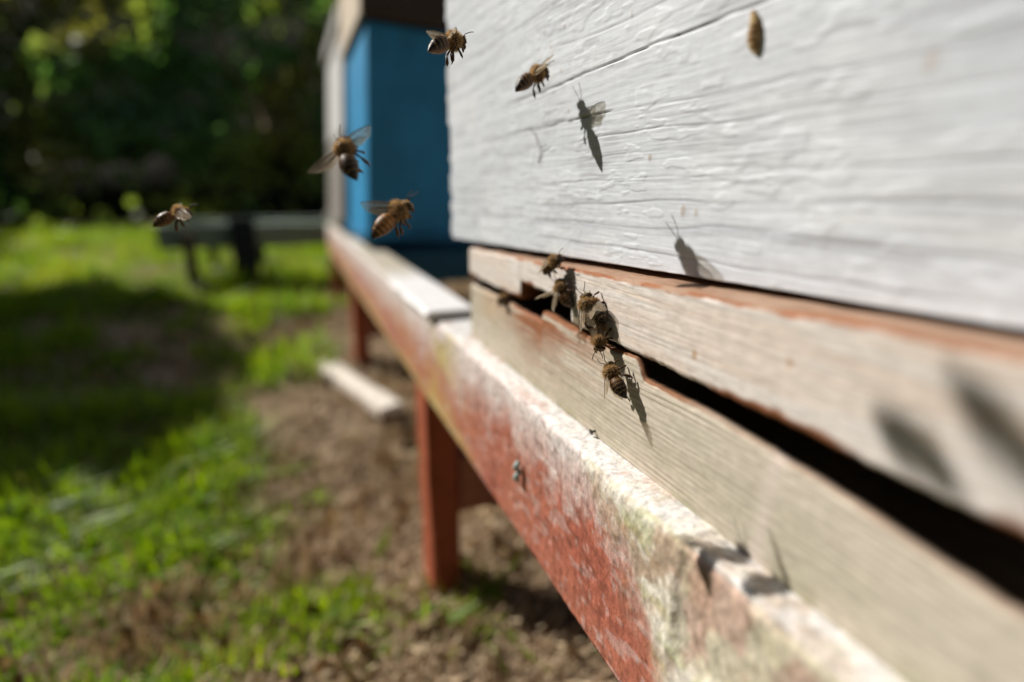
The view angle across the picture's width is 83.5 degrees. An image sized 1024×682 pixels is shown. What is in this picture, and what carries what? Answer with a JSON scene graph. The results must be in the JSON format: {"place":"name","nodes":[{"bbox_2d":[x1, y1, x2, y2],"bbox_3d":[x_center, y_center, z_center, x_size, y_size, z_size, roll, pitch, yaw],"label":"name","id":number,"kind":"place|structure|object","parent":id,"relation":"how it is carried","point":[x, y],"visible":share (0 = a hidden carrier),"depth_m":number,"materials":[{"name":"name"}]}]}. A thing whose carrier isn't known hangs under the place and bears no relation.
{"place":"outdoors","nodes":[
{"label":"outdoors","id":0,"kind":"place"},
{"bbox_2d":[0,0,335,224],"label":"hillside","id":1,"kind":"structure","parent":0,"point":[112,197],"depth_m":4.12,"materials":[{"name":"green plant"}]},
{"bbox_2d":[153,203,197,231],"bbox_3d":[-0.115,-0.043,0.202,0.016,0.010,0.013,3,15,13],"label":"bee","id":2,"kind":"object","parent":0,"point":[180,213],"visible":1,"depth_m":0.20,"materials":[{"name":"beige"}]},
{"bbox_2d":[0,221,617,681],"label":"ground","id":3,"kind":"structure","parent":0,"point":[145,377],"depth_m":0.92,"materials":[{"name":"soil"}]},
{"bbox_2d":[0,0,336,226],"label":"hedge","id":4,"kind":"object","parent":3,"relation":"on","point":[52,33],"visible":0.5,"depth_m":3.67,"materials":[{"name":"green plant"}]},
{"bbox_2d":[154,217,333,290],"bbox_3d":[-0.651,-0.263,1.631,0.550,0.192,0.445,-6,16,-20],"label":"hive stand","id":5,"kind":"object","parent":3,"relation":"on","point":[248,239],"visible":0.61,"depth_m":1.41,"materials":[{"name":"grey wood"}]},
{"bbox_2d":[0,214,604,681],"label":"grass","id":6,"kind":"structure","parent":3,"relation":"on","point":[70,480],"depth_m":0.65,"materials":[{"name":"green plant"}]},
{"bbox_2d":[316,360,402,417],"bbox_3d":[-0.236,0.066,0.860,0.037,0.023,0.232,-12,19,-38],"label":"wooden lath","id":7,"kind":"object","parent":3,"relation":"on","point":[380,403],"visible":0.97,"depth_m":0.83,"materials":[{"name":"beige wood"}]},
{"bbox_2d":[460,527,490,549],"bbox_3d":[-0.042,0.191,0.549,0.080,0.016,0.012,14,20,42],"label":"wood scrap","id":8,"kind":"object","parent":3,"relation":"on","point":[473,536],"visible":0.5,"depth_m":0.54,"materials":[{"name":"brown wood"}]},
{"bbox_2d":[474,507,501,527],"bbox_3d":[-0.051,0.166,0.619,0.019,0.026,0.130,-10,18,-32],"label":"wood scrap","id":9,"kind":"object","parent":3,"relation":"on","point":[490,517],"visible":0.2,"depth_m":0.57,"materials":[{"name":"brown wood"}]},
{"bbox_2d":[326,223,903,681],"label":"hive stand","id":10,"kind":"object","parent":3,"relation":"on","point":[650,579],"visible":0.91,"depth_m":0.20,"materials":[{"name":"wood"}]},
{"bbox_2d":[323,0,349,226],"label":"beehive","id":11,"kind":"object","parent":10,"relation":"on","point":[338,179],"visible":0.11,"depth_m":1.07,"materials":[{"name":"white wood"}]},
{"bbox_2d":[339,0,483,243],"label":"beehive","id":12,"kind":"object","parent":10,"relation":"on","point":[397,89],"visible":0.36,"depth_m":0.76,"materials":[{"name":"blue paint"}]},
{"bbox_2d":[445,0,1023,681],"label":"beehive","id":13,"kind":"object","parent":10,"relation":"on","point":[793,250],"visible":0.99,"depth_m":0.12,"materials":[{"name":"white paint"}]},
{"bbox_2d":[492,292,518,306],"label":"bee","id":14,"kind":"object","parent":13,"relation":"in","point":[503,299],"visible":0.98,"depth_m":0.27,"materials":[{"name":"beige"}]},
{"bbox_2d":[531,129,547,161],"bbox_3d":[0.010,-0.078,0.226,0.001,0.014,0.017,-6,16,-20],"label":"dry fibre","id":15,"kind":"object","parent":13,"relation":"on","point":[539,146],"visible":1,"depth_m":0.23,"materials":[{"name":"plant"}]},
{"bbox_2d":[538,248,567,277],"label":"bee","id":16,"kind":"object","parent":13,"relation":"attached to","point":[551,264],"visible":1,"depth_m":0.20,"materials":[{"name":"beige"}]},
{"bbox_2d":[536,271,574,310],"bbox_3d":[0.015,-0.018,0.201,0.012,0.013,0.011,-6,16,-20],"label":"bee","id":17,"kind":"object","parent":13,"relation":"attached to","point":[560,287],"visible":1,"depth_m":0.20,"materials":[{"name":"beige"}]},
{"bbox_2d":[576,282,604,334],"bbox_3d":[0.024,-0.010,0.181,0.008,0.016,0.011,-14,20,-41],"label":"bee","id":18,"kind":"object","parent":13,"relation":"attached to","point":[584,304],"visible":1,"depth_m":0.18,"materials":[{"name":"beige"}]},
{"bbox_2d":[587,290,606,323],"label":"bee","id":19,"kind":"object","parent":13,"relation":"attached to","point":[598,311],"visible":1,"depth_m":0.18,"materials":[{"name":"beige"}]},
{"bbox_2d":[588,321,612,359],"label":"bee","id":20,"kind":"object","parent":13,"relation":"hanging from","point":[599,340],"visible":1,"depth_m":0.18,"materials":[{"name":"beige"}]},
{"bbox_2d":[597,352,632,398],"bbox_3d":[0.031,0.010,0.171,0.009,0.012,0.012,-1,15,-5],"label":"bee","id":21,"kind":"object","parent":13,"relation":"attached to","point":[611,373],"visible":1,"depth_m":0.17,"materials":[{"name":"beige"}]},
{"bbox_2d":[747,9,760,54],"bbox_3d":[0.054,-0.068,0.127,0.003,0.010,0.003,-6,16,-20],"label":"cocoon","id":22,"kind":"object","parent":13,"relation":"attached to","point":[754,36],"visible":1,"depth_m":0.13,"materials":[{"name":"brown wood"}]},
{"bbox_2d":[308,124,370,180],"bbox_3d":[-0.043,-0.047,0.143,0.013,0.014,0.011,2,15,7],"label":"bee","id":23,"kind":"object","parent":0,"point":[345,149],"visible":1,"depth_m":0.14,"materials":[{"name":"beige"}]},
{"bbox_2d":[360,190,417,238],"bbox_3d":[-0.032,-0.033,0.152,0.013,0.012,0.012,11,18,35],"label":"bee","id":24,"kind":"object","parent":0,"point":[386,223],"visible":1,"depth_m":0.15,"materials":[{"name":"beige"}]},
{"bbox_2d":[426,26,473,66],"bbox_3d":[-0.018,-0.087,0.170,0.010,0.011,0.017,5,16,18],"label":"bee","id":25,"kind":"object","parent":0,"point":[453,42],"visible":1,"depth_m":0.17,"materials":[{"name":"beige"}]},
{"bbox_2d":[515,55,554,98],"bbox_3d":[0.010,-0.090,0.197,0.015,0.013,0.014,8,17,27],"label":"bee","id":26,"kind":"object","parent":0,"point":[537,74],"visible":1,"depth_m":0.20,"materials":[{"name":"beige"}]}
]}

